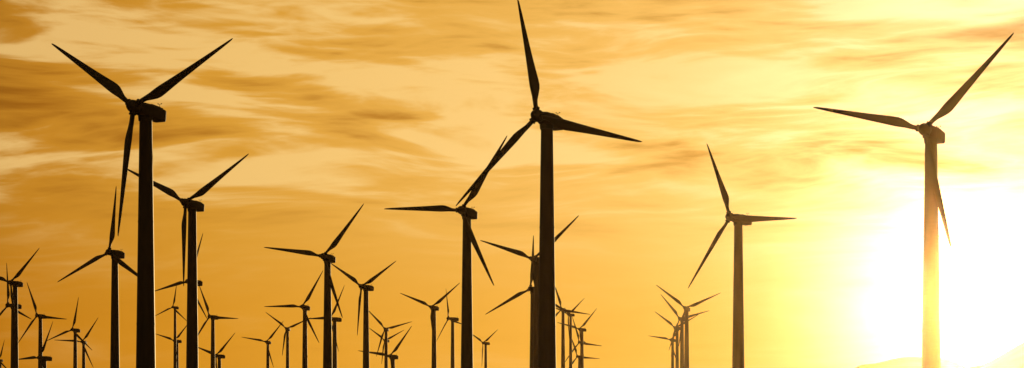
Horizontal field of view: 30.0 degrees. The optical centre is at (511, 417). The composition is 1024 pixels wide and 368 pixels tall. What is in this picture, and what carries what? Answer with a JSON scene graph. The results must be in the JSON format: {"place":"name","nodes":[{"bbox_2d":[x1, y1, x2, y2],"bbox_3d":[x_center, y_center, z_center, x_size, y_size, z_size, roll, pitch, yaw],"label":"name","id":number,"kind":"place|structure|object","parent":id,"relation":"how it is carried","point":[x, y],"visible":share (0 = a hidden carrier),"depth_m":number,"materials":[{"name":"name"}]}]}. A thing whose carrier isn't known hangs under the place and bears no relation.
{"place":"outdoors","nodes":[
{"label":"outdoors","id":0,"kind":"place"},
{"bbox_2d":[0,0,1023,367],"label":"sky","id":1,"kind":"structure","parent":0,"point":[335,107],"materials":[{"name":"orange"}]},
{"bbox_2d":[855,357,964,367],"bbox_3d":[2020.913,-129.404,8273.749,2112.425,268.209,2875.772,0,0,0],"label":"hill","id":2,"kind":"structure","parent":0,"point":[909,362],"depth_m":8023.46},
{"bbox_2d":[968,343,1023,367],"bbox_3d":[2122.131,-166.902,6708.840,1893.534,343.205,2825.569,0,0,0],"label":"hill","id":3,"kind":"structure","parent":0,"point":[1013,358],"depth_m":6333.34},
{"label":"ground","id":4,"kind":"structure","parent":0,"visible":0},
{"bbox_2d":[0,343,5,367],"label":"wind turbine","id":5,"kind":"object","parent":4,"relation":"on","point":[1,361],"visible":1,"depth_m":1987.05,"materials":[{"name":"paint"}]},
{"bbox_2d":[0,263,30,367],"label":"wind turbine","id":6,"kind":"object","parent":4,"relation":"on","point":[7,304],"visible":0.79,"depth_m":961.95,"materials":[{"name":"paint"}]},
{"bbox_2d":[0,249,38,367],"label":"wind turbine","id":7,"kind":"object","parent":4,"relation":"on","point":[15,285],"visible":1,"depth_m":869.08,"materials":[{"name":"paint"}]},
{"bbox_2d":[19,322,52,367],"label":"wind turbine","id":8,"kind":"object","parent":4,"relation":"on","point":[44,359],"visible":0.94,"depth_m":1028.30,"materials":[{"name":"paint"}]},
{"bbox_2d":[18,283,63,367],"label":"wind turbine","id":9,"kind":"object","parent":4,"relation":"on","point":[40,318],"visible":0.95,"depth_m":1144.50,"materials":[{"name":"paint"}]},
{"bbox_2d":[47,297,91,367],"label":"wind turbine","id":10,"kind":"object","parent":4,"relation":"on","point":[75,331],"visible":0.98,"depth_m":1267.77,"materials":[{"name":"paint"}]},
{"bbox_2d":[58,318,97,367],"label":"wind turbine","id":11,"kind":"object","parent":4,"relation":"on","point":[84,350],"visible":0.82,"depth_m":1429.50,"materials":[{"name":"paint"}]},
{"bbox_2d":[58,188,136,367],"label":"wind turbine","id":12,"kind":"object","parent":4,"relation":"on","point":[117,256],"visible":0.94,"depth_m":632.47,"materials":[{"name":"paint"}]},
{"bbox_2d":[52,38,232,367],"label":"wind turbine","id":13,"kind":"object","parent":4,"relation":"on","point":[148,114],"visible":1,"depth_m":320.83,"materials":[{"name":"paint"}]},
{"bbox_2d":[155,286,186,367],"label":"wind turbine","id":14,"kind":"object","parent":4,"relation":"on","point":[175,346],"visible":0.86,"depth_m":1159.82,"materials":[{"name":"paint"}]},
{"bbox_2d":[157,325,186,367],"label":"wind turbine","id":15,"kind":"object","parent":4,"relation":"on","point":[178,341],"visible":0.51,"depth_m":1523.89,"materials":[{"name":"paint"}]},
{"bbox_2d":[155,234,206,317],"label":"wind turbine","id":16,"kind":"object","parent":4,"relation":"on","point":[199,282],"visible":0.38,"depth_m":829.87,"materials":[{"name":"paint"}]},
{"bbox_2d":[128,154,247,367],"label":"wind turbine","id":17,"kind":"object","parent":4,"relation":"on","point":[191,206],"visible":0.94,"depth_m":497.43,"materials":[{"name":"paint"}]},
{"bbox_2d":[198,333,234,367],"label":"wind turbine","id":18,"kind":"object","parent":4,"relation":"on","point":[218,356],"visible":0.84,"depth_m":1232.44,"materials":[{"name":"paint"}]},
{"bbox_2d":[198,286,238,367],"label":"wind turbine","id":19,"kind":"object","parent":4,"relation":"on","point":[213,318],"visible":0.93,"depth_m":1155.66,"materials":[{"name":"paint"}]},
{"bbox_2d":[243,322,282,367],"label":"wind turbine","id":20,"kind":"object","parent":4,"relation":"on","point":[267,342],"visible":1,"depth_m":1524.70,"materials":[{"name":"paint"}]},
{"bbox_2d":[267,313,302,367],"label":"wind turbine","id":21,"kind":"object","parent":4,"relation":"on","point":[286,333],"visible":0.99,"depth_m":1511.15,"materials":[{"name":"paint"}]},
{"bbox_2d":[264,271,322,367],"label":"wind turbine","id":22,"kind":"object","parent":4,"relation":"on","point":[305,308],"visible":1,"depth_m":997.70,"materials":[{"name":"paint"}]},
{"bbox_2d":[264,204,363,367],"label":"wind turbine","id":23,"kind":"object","parent":4,"relation":"on","point":[328,259],"visible":1,"depth_m":630.28,"materials":[{"name":"paint"}]},
{"bbox_2d":[309,285,344,367],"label":"wind turbine","id":24,"kind":"object","parent":4,"relation":"on","point":[335,320],"visible":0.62,"depth_m":1095.46,"materials":[{"name":"paint"}]},
{"bbox_2d":[331,261,395,367],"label":"wind turbine","id":25,"kind":"object","parent":4,"relation":"on","point":[364,287],"visible":1,"depth_m":850.15,"materials":[{"name":"paint"}]},
{"bbox_2d":[361,326,411,367],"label":"wind turbine","id":26,"kind":"object","parent":4,"relation":"on","point":[392,358],"visible":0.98,"depth_m":1090.76,"materials":[{"name":"paint"}]},
{"bbox_2d":[369,328,403,363],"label":"wind turbine","id":27,"kind":"object","parent":4,"relation":"on","point":[384,339],"visible":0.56,"depth_m":1738.56,"materials":[{"name":"paint"}]},
{"bbox_2d":[369,311,409,367],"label":"wind turbine","id":28,"kind":"object","parent":4,"relation":"on","point":[386,329],"visible":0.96,"depth_m":1447.19,"materials":[{"name":"paint"}]},
{"bbox_2d":[400,284,457,367],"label":"wind turbine","id":29,"kind":"object","parent":4,"relation":"on","point":[433,309],"visible":1,"depth_m":1077.93,"materials":[{"name":"paint"}]},
{"bbox_2d":[385,136,506,367],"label":"wind turbine","id":30,"kind":"object","parent":4,"relation":"on","point":[468,215],"visible":0.98,"depth_m":486.02,"materials":[{"name":"paint"}]},
{"bbox_2d":[437,292,460,367],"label":"wind turbine","id":31,"kind":"object","parent":4,"relation":"on","point":[454,319],"visible":0.94,"depth_m":1301.57,"materials":[{"name":"paint"}]},
{"bbox_2d":[473,330,496,367],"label":"wind turbine","id":32,"kind":"object","parent":4,"relation":"on","point":[485,343],"visible":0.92,"depth_m":1724.25,"materials":[{"name":"paint"}]},
{"bbox_2d":[485,235,572,367],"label":"wind turbine","id":33,"kind":"object","parent":4,"relation":"on","point":[530,289],"visible":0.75,"depth_m":784.50,"materials":[{"name":"paint"}]},
{"bbox_2d":[480,215,578,367],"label":"wind turbine","id":34,"kind":"object","parent":4,"relation":"on","point":[534,260],"visible":0.76,"depth_m":656.97,"materials":[{"name":"paint"}]},
{"bbox_2d":[456,0,641,367],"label":"wind turbine","id":35,"kind":"object","parent":4,"relation":"on","point":[549,122],"visible":1,"depth_m":334.93,"materials":[{"name":"paint"}]},
{"bbox_2d":[555,300,582,367],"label":"wind turbine","id":36,"kind":"object","parent":4,"relation":"on","point":[570,335],"visible":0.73,"depth_m":1279.29,"materials":[{"name":"paint"}]},
{"bbox_2d":[555,287,589,367],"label":"wind turbine","id":37,"kind":"object","parent":4,"relation":"on","point":[563,338],"visible":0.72,"depth_m":1169.50,"materials":[{"name":"paint"}]},
{"bbox_2d":[557,308,596,367],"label":"wind turbine","id":38,"kind":"object","parent":4,"relation":"on","point":[581,330],"visible":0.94,"depth_m":1460.62,"materials":[{"name":"paint"}]},
{"bbox_2d":[565,317,600,361],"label":"wind turbine","id":39,"kind":"object","parent":4,"relation":"on","point":[579,341],"visible":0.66,"depth_m":1502.94,"materials":[{"name":"paint"}]},
{"bbox_2d":[572,340,598,367],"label":"wind turbine","id":40,"kind":"object","parent":4,"relation":"on","point":[577,356],"visible":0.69,"depth_m":1557.26,"materials":[{"name":"paint"}]},
{"bbox_2d":[651,333,675,367],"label":"wind turbine","id":41,"kind":"object","parent":4,"relation":"on","point":[672,358],"visible":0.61,"depth_m":1601.74,"materials":[{"name":"paint"}]},
{"bbox_2d":[656,312,696,367],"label":"wind turbine","id":42,"kind":"object","parent":4,"relation":"on","point":[676,349],"visible":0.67,"depth_m":1417.98,"materials":[{"name":"paint"}]},
{"bbox_2d":[661,295,709,367],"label":"wind turbine","id":43,"kind":"object","parent":4,"relation":"on","point":[681,345],"visible":0.79,"depth_m":1237.74,"materials":[{"name":"paint"}]},
{"bbox_2d":[656,285,719,367],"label":"wind turbine","id":44,"kind":"object","parent":4,"relation":"on","point":[686,336],"visible":1,"depth_m":1078.13,"materials":[{"name":"paint"}]},
{"bbox_2d":[688,144,796,367],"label":"wind turbine","id":45,"kind":"object","parent":4,"relation":"on","point":[738,220],"visible":1,"depth_m":491.27,"materials":[{"name":"paint"}]},
{"bbox_2d":[813,33,1013,367],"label":"wind turbine","id":46,"kind":"object","parent":4,"relation":"on","point":[933,136],"visible":1,"depth_m":337.51,"materials":[{"name":"paint"}]}
]}

